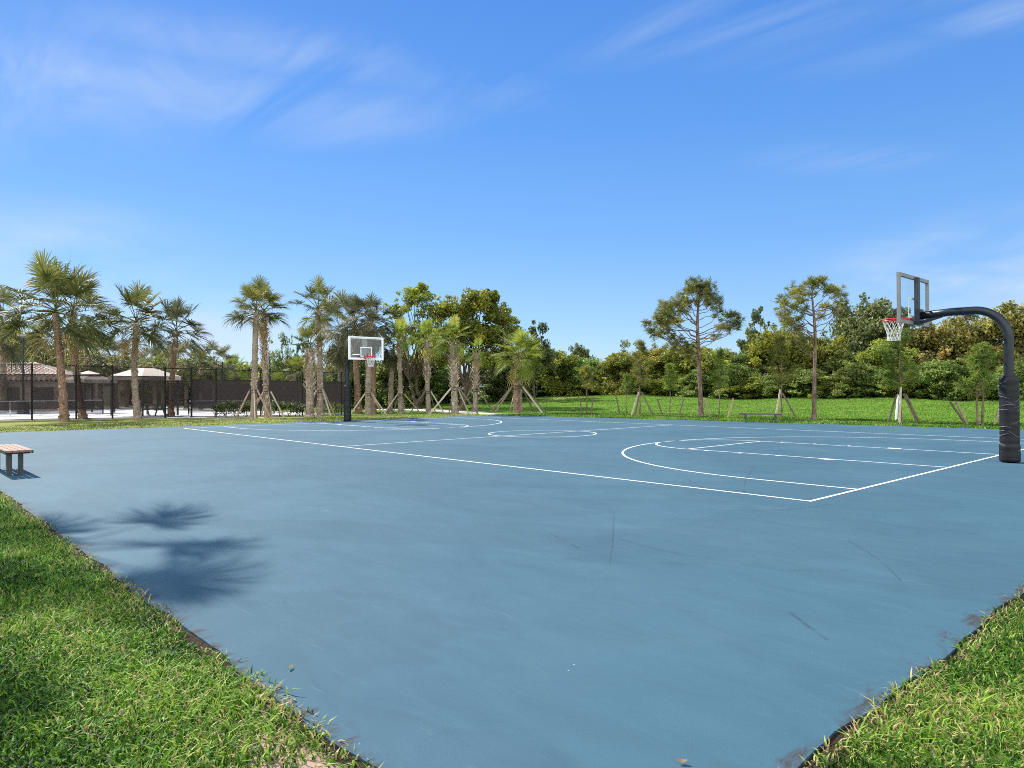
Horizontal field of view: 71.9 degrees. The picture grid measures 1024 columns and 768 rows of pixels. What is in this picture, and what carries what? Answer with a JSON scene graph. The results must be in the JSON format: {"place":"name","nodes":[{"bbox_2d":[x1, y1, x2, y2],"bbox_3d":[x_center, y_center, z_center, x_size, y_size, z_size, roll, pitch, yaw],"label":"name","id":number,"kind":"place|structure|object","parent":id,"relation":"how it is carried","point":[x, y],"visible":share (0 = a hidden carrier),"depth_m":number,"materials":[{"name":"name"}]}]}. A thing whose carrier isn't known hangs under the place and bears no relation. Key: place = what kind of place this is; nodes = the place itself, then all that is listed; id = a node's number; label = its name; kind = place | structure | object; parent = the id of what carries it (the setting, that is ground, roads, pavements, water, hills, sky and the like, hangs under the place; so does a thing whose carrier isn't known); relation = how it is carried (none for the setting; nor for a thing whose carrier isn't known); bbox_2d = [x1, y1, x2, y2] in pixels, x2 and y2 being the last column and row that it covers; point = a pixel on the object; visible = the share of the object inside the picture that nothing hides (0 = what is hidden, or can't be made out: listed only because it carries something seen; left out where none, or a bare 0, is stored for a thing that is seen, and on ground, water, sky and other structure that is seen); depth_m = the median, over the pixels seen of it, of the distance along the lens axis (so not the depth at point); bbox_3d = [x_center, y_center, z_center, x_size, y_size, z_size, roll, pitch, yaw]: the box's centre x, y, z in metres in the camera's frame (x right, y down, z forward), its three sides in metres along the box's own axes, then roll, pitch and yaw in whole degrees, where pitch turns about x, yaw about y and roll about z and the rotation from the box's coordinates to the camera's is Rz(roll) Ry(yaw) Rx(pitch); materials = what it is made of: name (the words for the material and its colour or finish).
{"place":"outdoors","nodes":[
{"label":"outdoors","id":0,"kind":"place"},
{"bbox_2d":[0,407,314,420],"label":"tennis court pavement","id":1,"kind":"structure","parent":0,"point":[118,413],"depth_m":48.28,"materials":[{"name":"concrete"}]},
{"bbox_2d":[0,283,53,373],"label":"fan palm","id":2,"kind":"object","parent":1,"relation":"on","point":[11,353],"visible":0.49,"depth_m":57.74,"materials":[{"name":"green plant"}]},
{"bbox_2d":[0,409,103,415],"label":"court net","id":3,"kind":"object","parent":1,"relation":"on","point":[21,412],"visible":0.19,"depth_m":45.73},
{"bbox_2d":[54,335,113,374],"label":"fan palm","id":4,"kind":"object","parent":1,"relation":"on","point":[84,367],"visible":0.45,"depth_m":65.70,"materials":[{"name":"green plant"}]},
{"bbox_2d":[94,335,140,374],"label":"fan palm","id":5,"kind":"object","parent":1,"relation":"on","point":[118,369],"visible":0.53,"depth_m":67.55,"materials":[{"name":"green plant"}]},
{"bbox_2d":[110,368,180,415],"bbox_3d":[-24.678,0.526,47.498,3.100,3.205,3.100,0,0,22],"label":"shade canopy","id":6,"kind":"object","parent":1,"relation":"on","point":[149,372],"visible":0.3,"depth_m":46.84,"materials":[{"name":"fabric"}]},
{"bbox_2d":[129,343,179,382],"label":"fan palm","id":7,"kind":"object","parent":1,"relation":"on","point":[154,365],"visible":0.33,"depth_m":66.08,"materials":[{"name":"green plant"}]},
{"bbox_2d":[0,363,345,419],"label":"chain link fence","id":8,"kind":"object","parent":1,"relation":"on","point":[31,391],"visible":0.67,"depth_m":41.88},
{"bbox_2d":[167,382,189,416],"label":"fence gate","id":9,"kind":"structure","parent":8,"relation":"attached to","point":[177,395],"depth_m":43.76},
{"bbox_2d":[161,339,211,408],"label":"fan palm","id":10,"kind":"object","parent":1,"relation":"on","point":[187,361],"visible":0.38,"depth_m":65.54,"materials":[{"name":"green plant"}]},
{"bbox_2d":[181,350,222,386],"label":"leafy tree","id":11,"kind":"object","parent":1,"relation":"on","point":[200,375],"visible":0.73,"depth_m":63.88,"materials":[{"name":"green plant"}]},
{"bbox_2d":[192,340,239,379],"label":"fan palm","id":12,"kind":"object","parent":1,"relation":"on","point":[221,352],"visible":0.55,"depth_m":67.73,"materials":[{"name":"green plant"}]},
{"bbox_2d":[0,490,383,767],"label":"turf grass","id":13,"kind":"structure","parent":0,"point":[216,685],"depth_m":3.67,"materials":[{"name":"plant"}]},
{"bbox_2d":[0,413,492,432],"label":"turf grass","id":14,"kind":"structure","parent":0,"point":[56,427],"depth_m":32.88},
{"bbox_2d":[0,415,1023,767],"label":"basketball court","id":15,"kind":"object","parent":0,"point":[504,591],"visible":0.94,"depth_m":6.16,"materials":[{"name":"concrete"}]},
{"bbox_2d":[0,444,33,475],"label":"park bench","id":16,"kind":"object","parent":15,"relation":"on","point":[8,450],"visible":1,"depth_m":12.88,"materials":[{"name":"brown wood"}]},
{"bbox_2d":[344,336,383,420],"bbox_3d":[-6.950,-0.197,33.274,1.712,3.970,2.421,0,0,-20],"label":"basketball hoop","id":17,"kind":"object","parent":15,"relation":"on","point":[364,355],"visible":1,"depth_m":33.27,"materials":[{"name":"paint"}]},
{"bbox_2d":[882,272,1020,462],"bbox_3d":[9.059,-0.393,15.007,1.712,3.970,2.421,0,0,-20],"label":"basketball hoop","id":18,"kind":"object","parent":15,"relation":"on","point":[1009,421],"visible":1,"depth_m":14.27,"materials":[{"name":"paint"}]},
{"bbox_2d":[0,390,1023,767],"bbox_3d":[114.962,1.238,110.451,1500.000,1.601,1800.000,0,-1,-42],"label":"lawn","id":19,"kind":"structure","parent":0,"point":[834,740],"depth_m":4.24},
{"bbox_2d":[6,362,72,374],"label":"tiled roof","id":20,"kind":"structure","parent":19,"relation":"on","point":[46,369],"depth_m":60.62,"materials":[{"name":"beige paint"}]},
{"bbox_2d":[20,334,66,367],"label":"fan palm","id":21,"kind":"object","parent":19,"relation":"on","point":[52,357],"visible":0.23,"depth_m":69.85,"materials":[{"name":"green plant"}]},
{"bbox_2d":[0,249,118,420],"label":"sabal palm","id":22,"kind":"object","parent":19,"relation":"on","point":[48,275],"visible":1,"depth_m":37.00,"materials":[{"name":"green plant"}]},
{"bbox_2d":[11,267,129,417],"bbox_3d":[-26.041,-2.453,41.063,5.734,9.140,5.539,0,0,0],"label":"sabal palm","id":23,"kind":"object","parent":19,"relation":"on","point":[82,413],"visible":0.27,"depth_m":41.30,"materials":[{"name":"green plant"}]},
{"bbox_2d":[88,280,187,418],"bbox_3d":[-22.112,-2.037,41.735,5.495,8.322,4.814,0,0,25],"label":"sabal palm","id":24,"kind":"object","parent":19,"relation":"on","point":[134,299],"visible":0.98,"depth_m":41.64,"materials":[{"name":"green plant"}]},
{"bbox_2d":[143,295,214,415],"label":"sabal palm","id":25,"kind":"object","parent":19,"relation":"on","point":[175,309],"visible":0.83,"depth_m":45.33,"materials":[{"name":"green plant"}]},
{"bbox_2d":[211,400,250,417],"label":"clipped hedge","id":26,"kind":"object","parent":19,"relation":"on","point":[218,406],"visible":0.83,"depth_m":44.14,"materials":[{"name":"green plant"}]},
{"bbox_2d":[219,354,259,379],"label":"leafy tree","id":27,"kind":"object","parent":19,"relation":"on","point":[233,374],"visible":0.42,"depth_m":73.74,"materials":[{"name":"green plant"}]},
{"bbox_2d":[221,275,290,418],"bbox_3d":[-14.278,-2.083,39.388,3.809,8.166,3.711,0,-1,-42],"label":"sabal palm","id":28,"kind":"object","parent":19,"relation":"on","point":[254,291],"visible":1,"depth_m":39.17,"materials":[{"name":"green plant"}]},
{"bbox_2d":[233,286,289,417],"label":"sabal palm","id":29,"kind":"object","parent":19,"relation":"on","point":[265,356],"visible":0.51,"depth_m":42.25,"materials":[{"name":"green plant"}]},
{"bbox_2d":[268,333,292,380],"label":"leafy tree","id":30,"kind":"object","parent":19,"relation":"on","point":[281,351],"visible":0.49,"depth_m":79.76,"materials":[{"name":"green plant"}]},
{"bbox_2d":[260,400,305,416],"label":"clipped hedge","id":31,"kind":"object","parent":19,"relation":"on","point":[283,406],"visible":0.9,"depth_m":46.20,"materials":[{"name":"green plant"}]},
{"bbox_2d":[271,355,305,411],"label":"fan palm","id":32,"kind":"object","parent":19,"relation":"on","point":[296,360],"visible":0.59,"depth_m":59.84,"materials":[{"name":"green plant"}]},
{"bbox_2d":[270,336,307,372],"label":"leafy tree","id":33,"kind":"object","parent":19,"relation":"on","point":[279,363],"visible":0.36,"depth_m":77.38,"materials":[{"name":"green plant"}]},
{"bbox_2d":[284,340,316,380],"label":"leafy tree","id":34,"kind":"object","parent":19,"relation":"on","point":[297,354],"visible":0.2,"depth_m":75.55,"materials":[{"name":"green plant"}]},
{"bbox_2d":[291,320,328,417],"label":"sabal palm","id":35,"kind":"object","parent":19,"relation":"on","point":[310,363],"visible":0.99,"depth_m":39.66,"materials":[{"name":"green plant"}]},
{"bbox_2d":[282,274,347,416],"bbox_3d":[-11.440,-2.232,41.030,3.523,8.446,3.655,0,0,8],"label":"sabal palm","id":36,"kind":"object","parent":19,"relation":"on","point":[318,288],"visible":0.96,"depth_m":40.86,"materials":[{"name":"green plant"}]},
{"bbox_2d":[303,289,381,411],"bbox_3d":[-14.004,-2.741,57.854,6.547,10.090,6.439,0,0,29],"label":"fan palm","id":37,"kind":"object","parent":19,"relation":"on","point":[337,359],"visible":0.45,"depth_m":57.21,"materials":[{"name":"green plant"}]},
{"bbox_2d":[324,292,380,413],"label":"sabal palm","id":38,"kind":"object","parent":19,"relation":"on","point":[356,363],"visible":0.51,"depth_m":52.75,"materials":[{"name":"green plant"}]},
{"bbox_2d":[323,350,381,406],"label":"leafy tree","id":39,"kind":"object","parent":19,"relation":"on","point":[362,381],"visible":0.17,"depth_m":65.05,"materials":[{"name":"green plant"}]},
{"bbox_2d":[350,308,393,413],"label":"sabal palm","id":40,"kind":"object","parent":19,"relation":"on","point":[373,385],"visible":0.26,"depth_m":53.13,"materials":[{"name":"green plant"}]},
{"bbox_2d":[340,291,404,414],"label":"sabal palm","id":41,"kind":"object","parent":19,"relation":"on","point":[366,330],"visible":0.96,"depth_m":49.53,"materials":[{"name":"red-brown bark"},{"name":"green palm leaf"}]},
{"bbox_2d":[360,354,424,407],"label":"leafy tree","id":42,"kind":"object","parent":19,"relation":"on","point":[382,378],"visible":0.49,"depth_m":62.61,"materials":[{"name":"green plant"}]},
{"bbox_2d":[379,328,410,412],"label":"sabal palm","id":43,"kind":"object","parent":19,"relation":"on","point":[391,359],"visible":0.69,"depth_m":54.50,"materials":[{"name":"green plant"}]},
{"bbox_2d":[384,317,419,413],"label":"sabal palm","id":44,"kind":"object","parent":19,"relation":"on","point":[401,345],"visible":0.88,"depth_m":52.49,"materials":[{"name":"green plant"}]},
{"bbox_2d":[382,282,447,408],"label":"spreading tree","id":45,"kind":"object","parent":19,"relation":"on","point":[411,294],"visible":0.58,"depth_m":59.20,"materials":[{"name":"green plant"}]},
{"bbox_2d":[409,318,446,412],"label":"sabal palm","id":46,"kind":"object","parent":19,"relation":"on","point":[428,350],"visible":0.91,"depth_m":52.07,"materials":[{"name":"green plant"}]},
{"bbox_2d":[409,350,450,401],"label":"leafy tree","id":47,"kind":"object","parent":19,"relation":"on","point":[422,385],"visible":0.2,"depth_m":66.75,"materials":[{"name":"green plant"}]},
{"bbox_2d":[421,369,471,403],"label":"leafy tree","id":48,"kind":"object","parent":19,"relation":"on","point":[439,381],"visible":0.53,"depth_m":64.75,"materials":[{"name":"green plant"}]},
{"bbox_2d":[427,313,471,413],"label":"sabal palm","id":49,"kind":"object","parent":19,"relation":"on","point":[455,354],"visible":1,"depth_m":43.51,"materials":[{"name":"green plant"}]},
{"bbox_2d":[417,287,526,409],"bbox_3d":[-2.970,-2.673,55.184,8.668,9.719,5.808,0,0,15],"label":"spreading tree","id":50,"kind":"object","parent":19,"relation":"on","point":[473,303],"visible":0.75,"depth_m":54.16,"materials":[{"name":"green plant"}]},
{"bbox_2d":[464,338,486,411],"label":"sabal palm","id":51,"kind":"object","parent":19,"relation":"on","point":[476,361],"visible":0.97,"depth_m":48.44,"materials":[{"name":"green plant"}]},
{"bbox_2d":[461,362,538,402],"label":"leafy tree","id":52,"kind":"object","parent":19,"relation":"on","point":[497,387],"visible":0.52,"depth_m":62.41,"materials":[{"name":"green plant"}]},
{"bbox_2d":[491,327,545,412],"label":"sabal palm","id":53,"kind":"object","parent":19,"relation":"on","point":[521,336],"visible":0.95,"depth_m":44.57,"materials":[{"name":"green plant"}]},
{"bbox_2d":[489,385,545,412],"bbox_3d":[0.462,0.995,45.122,3.685,1.820,2.416,0,0,8],"label":"palm brace","id":54,"kind":"object","parent":53,"relation":"attached to","point":[526,391],"visible":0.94,"depth_m":44.52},
{"bbox_2d":[503,341,535,412],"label":"sabal palm","id":55,"kind":"object","parent":19,"relation":"on","point":[520,384],"visible":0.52,"depth_m":45.10,"materials":[{"name":"green plant"}]},
{"bbox_2d":[503,320,558,399],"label":"leafy tree","id":56,"kind":"object","parent":19,"relation":"on","point":[548,358],"visible":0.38,"depth_m":61.54,"materials":[{"name":"green plant"}]},
{"bbox_2d":[535,350,585,395],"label":"leafy tree","id":57,"kind":"object","parent":19,"relation":"on","point":[554,383],"visible":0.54,"depth_m":67.95,"materials":[{"name":"green plant"}]},
{"bbox_2d":[570,343,593,358],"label":"leafy tree","id":58,"kind":"object","parent":19,"relation":"on","point":[580,351],"visible":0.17,"depth_m":73.44,"materials":[{"name":"green plant"}]},
{"bbox_2d":[557,356,608,394],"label":"leafy tree","id":59,"kind":"object","parent":19,"relation":"on","point":[592,362],"visible":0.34,"depth_m":68.41,"materials":[{"name":"green plant"}]},
{"bbox_2d":[576,364,597,412],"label":"young pine","id":60,"kind":"object","parent":19,"relation":"on","point":[588,371],"visible":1,"depth_m":41.88,"materials":[{"name":"green plant"}]},
{"bbox_2d":[590,350,654,394],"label":"leafy tree","id":61,"kind":"object","parent":19,"relation":"on","point":[619,363],"visible":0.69,"depth_m":64.58,"materials":[{"name":"green plant"}]},
{"bbox_2d":[627,337,654,414],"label":"young pine","id":62,"kind":"object","parent":19,"relation":"on","point":[640,347],"visible":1,"depth_m":38.72,"materials":[{"name":"green plant"}]},
{"bbox_2d":[630,369,663,394],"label":"leafy shrub","id":63,"kind":"object","parent":19,"relation":"on","point":[635,390],"visible":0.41,"depth_m":64.01,"materials":[{"name":"green plant"}]},
{"bbox_2d":[634,343,677,394],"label":"leafy tree","id":64,"kind":"object","parent":19,"relation":"on","point":[656,352],"visible":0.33,"depth_m":65.07,"materials":[{"name":"green plant"}]},
{"bbox_2d":[647,373,691,396],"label":"leafy shrub","id":65,"kind":"object","parent":19,"relation":"on","point":[660,382],"visible":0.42,"depth_m":62.13,"materials":[{"name":"green plant"}]},
{"bbox_2d":[663,363,677,414],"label":"young pine","id":66,"kind":"object","parent":19,"relation":"on","point":[671,385],"visible":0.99,"depth_m":38.16,"materials":[{"name":"green plant"}]},
{"bbox_2d":[650,341,713,395],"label":"leafy tree","id":67,"kind":"object","parent":19,"relation":"on","point":[683,365],"visible":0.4,"depth_m":62.69,"materials":[{"name":"green plant"}]},
{"bbox_2d":[640,273,746,415],"bbox_3d":[9.488,-2.042,37.401,5.616,7.686,2.938,0,0,-4],"label":"pine tree","id":68,"kind":"object","parent":19,"relation":"on","point":[704,289],"visible":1,"depth_m":37.24,"materials":[{"name":"green plant"}]},
{"bbox_2d":[674,369,721,396],"bbox_3d":[16.524,0.077,60.782,6.176,2.737,5.518,0,0,-15],"label":"leafy shrub","id":69,"kind":"object","parent":19,"relation":"on","point":[690,379],"visible":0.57,"depth_m":59.59,"materials":[{"name":"green plant"}]},
{"bbox_2d":[691,346,743,396],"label":"leafy tree","id":70,"kind":"object","parent":19,"relation":"on","point":[709,363],"visible":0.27,"depth_m":60.73,"materials":[{"name":"green plant"}]},
{"bbox_2d":[707,346,731,416],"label":"young pine","id":71,"kind":"object","parent":19,"relation":"on","point":[719,358],"visible":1,"depth_m":35.56,"materials":[{"name":"green plant"}]},
{"bbox_2d":[707,361,761,398],"bbox_3d":[18.528,-0.135,58.502,4.999,3.511,4.467,0,0,-1],"label":"leafy shrub","id":72,"kind":"object","parent":19,"relation":"on","point":[740,371],"visible":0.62,"depth_m":57.54,"materials":[{"name":"green plant"}]},
{"bbox_2d":[727,351,764,382],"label":"leafy tree","id":73,"kind":"object","parent":19,"relation":"on","point":[741,357],"visible":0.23,"depth_m":59.41,"materials":[{"name":"green plant"}]},
{"bbox_2d":[736,306,772,355],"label":"leafy tree","id":74,"kind":"object","parent":19,"relation":"on","point":[755,316],"visible":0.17,"depth_m":63.75,"materials":[{"name":"green plant"}]},
{"bbox_2d":[714,375,795,398],"bbox_3d":[19.706,0.438,57.171,5.892,2.327,6.594,0,0,-21],"label":"leafy shrub","id":75,"kind":"object","parent":19,"relation":"on","point":[748,386],"visible":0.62,"depth_m":56.43,"materials":[{"name":"green plant"}]},
{"bbox_2d":[487,410,1023,429],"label":"turf grass","id":76,"kind":"structure","parent":19,"relation":"on","point":[834,420],"depth_m":33.40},
{"bbox_2d":[750,374,797,398],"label":"leafy shrub","id":77,"kind":"object","parent":19,"relation":"on","point":[776,387],"visible":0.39,"depth_m":55.16,"materials":[{"name":"green plant"}]},
{"bbox_2d":[762,333,798,418],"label":"young pine","id":78,"kind":"object","parent":19,"relation":"on","point":[778,356],"visible":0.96,"depth_m":34.65,"materials":[{"name":"green plant"}]},
{"bbox_2d":[741,323,821,396],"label":"leafy tree","id":79,"kind":"object","parent":19,"relation":"on","point":[758,353],"visible":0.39,"depth_m":56.82,"materials":[{"name":"green plant"}]},
{"bbox_2d":[761,368,838,397],"bbox_3d":[22.550,0.048,53.870,5.210,2.788,5.831,0,0,-34],"label":"leafy shrub","id":80,"kind":"object","parent":19,"relation":"on","point":[803,379],"visible":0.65,"depth_m":53.15,"materials":[{"name":"green plant"}]},
{"bbox_2d":[770,274,851,419],"bbox_3d":[14.004,-1.714,33.239,4.384,6.944,2.368,0,0,-15],"label":"pine tree","id":81,"kind":"object","parent":19,"relation":"on","point":[810,282],"visible":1,"depth_m":33.04,"materials":[{"name":"green plant"}]},
{"bbox_2d":[792,330,850,396],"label":"leafy tree","id":82,"kind":"object","parent":19,"relation":"on","point":[832,345],"visible":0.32,"depth_m":55.70,"materials":[{"name":"green plant"}]},
{"bbox_2d":[804,376,860,398],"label":"leafy shrub","id":83,"kind":"object","parent":19,"relation":"on","point":[821,386],"visible":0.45,"depth_m":51.50,"materials":[{"name":"green plant"}]},
{"bbox_2d":[817,348,877,397],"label":"leafy tree","id":84,"kind":"object","parent":19,"relation":"on","point":[832,363],"visible":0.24,"depth_m":54.26,"materials":[{"name":"green plant"}]},
{"bbox_2d":[825,361,890,398],"bbox_3d":[25.229,-0.123,51.097,5.089,3.110,4.548,0,0,13],"label":"leafy shrub","id":85,"kind":"object","parent":19,"relation":"on","point":[854,373],"visible":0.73,"depth_m":50.22,"materials":[{"name":"green plant"}]},
{"bbox_2d":[828,292,924,356],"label":"leafy tree","id":86,"kind":"object","parent":19,"relation":"on","point":[864,330],"visible":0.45,"depth_m":56.93,"materials":[{"name":"green plant"}]},
{"bbox_2d":[851,368,915,397],"bbox_3d":[26.416,0.079,49.640,3.675,2.492,4.113,0,0,-35],"label":"leafy shrub","id":87,"kind":"object","parent":19,"relation":"on","point":[869,378],"visible":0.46,"depth_m":49.38,"materials":[{"name":"green plant"}]},
{"bbox_2d":[855,338,919,396],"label":"leafy tree","id":88,"kind":"object","parent":19,"relation":"on","point":[875,357],"visible":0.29,"depth_m":51.37,"materials":[{"name":"green plant"}]},
{"bbox_2d":[876,328,921,422],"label":"young pine","id":89,"kind":"object","parent":19,"relation":"on","point":[893,380],"visible":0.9,"depth_m":29.65,"materials":[{"name":"green plant"}]},
{"bbox_2d":[870,368,931,398],"bbox_3d":[27.123,0.116,48.852,4.518,2.404,4.037,0,0,31],"label":"leafy shrub","id":90,"kind":"object","parent":19,"relation":"on","point":[909,393],"visible":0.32,"depth_m":48.18,"materials":[{"name":"green plant"}]},
{"bbox_2d":[895,321,969,396],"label":"leafy tree","id":91,"kind":"object","parent":19,"relation":"on","point":[919,340],"visible":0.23,"depth_m":50.08,"materials":[{"name":"green plant"}]},
{"bbox_2d":[898,357,980,399],"bbox_3d":[28.521,-0.154,47.578,5.179,3.179,5.796,0,0,12],"label":"leafy shrub","id":92,"kind":"object","parent":19,"relation":"on","point":[930,373],"visible":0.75,"depth_m":46.38,"materials":[{"name":"green plant"}]},
{"bbox_2d":[927,376,974,400],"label":"leafy shrub","id":93,"kind":"object","parent":19,"relation":"on","point":[949,385],"visible":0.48,"depth_m":45.72,"materials":[{"name":"green plant"}]},
{"bbox_2d":[926,315,992,369],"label":"leafy tree","id":94,"kind":"object","parent":19,"relation":"on","point":[956,326],"visible":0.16,"depth_m":49.07,"materials":[{"name":"green plant"}]},
{"bbox_2d":[951,342,998,424],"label":"young pine","id":95,"kind":"object","parent":19,"relation":"on","point":[978,363],"visible":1,"depth_m":27.69,"materials":[{"name":"green plant"}]},
{"bbox_2d":[957,375,998,400],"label":"leafy shrub","id":96,"kind":"object","parent":19,"relation":"on","point":[991,397],"visible":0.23,"depth_m":44.42,"materials":[{"name":"green plant"}]},
{"bbox_2d":[953,301,1023,370],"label":"leafy tree","id":97,"kind":"object","parent":19,"relation":"on","point":[989,327],"visible":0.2,"depth_m":48.32,"materials":[{"name":"green plant"}]},
{"bbox_2d":[974,364,1023,399],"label":"leafy shrub","id":98,"kind":"object","parent":19,"relation":"on","point":[1017,370],"visible":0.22,"depth_m":43.26,"materials":[{"name":"green plant"}]},
{"bbox_2d":[987,300,1023,372],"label":"leafy tree","id":99,"kind":"object","parent":19,"relation":"on","point":[1014,314],"visible":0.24,"depth_m":47.48,"materials":[{"name":"green plant"}]},
{"bbox_2d":[0,0,1023,388],"label":"sky","id":100,"kind":"structure","parent":0,"point":[577,162],"materials":[{"name":"blue"}]},
{"bbox_2d":[396,393,1023,422],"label":"turf grass","id":101,"kind":"structure","parent":0,"point":[722,401],"depth_m":45.61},
{"bbox_2d":[778,583,1023,767],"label":"turf grass","id":102,"kind":"structure","parent":0,"point":[993,742],"depth_m":3.28,"materials":[{"name":"plant"}]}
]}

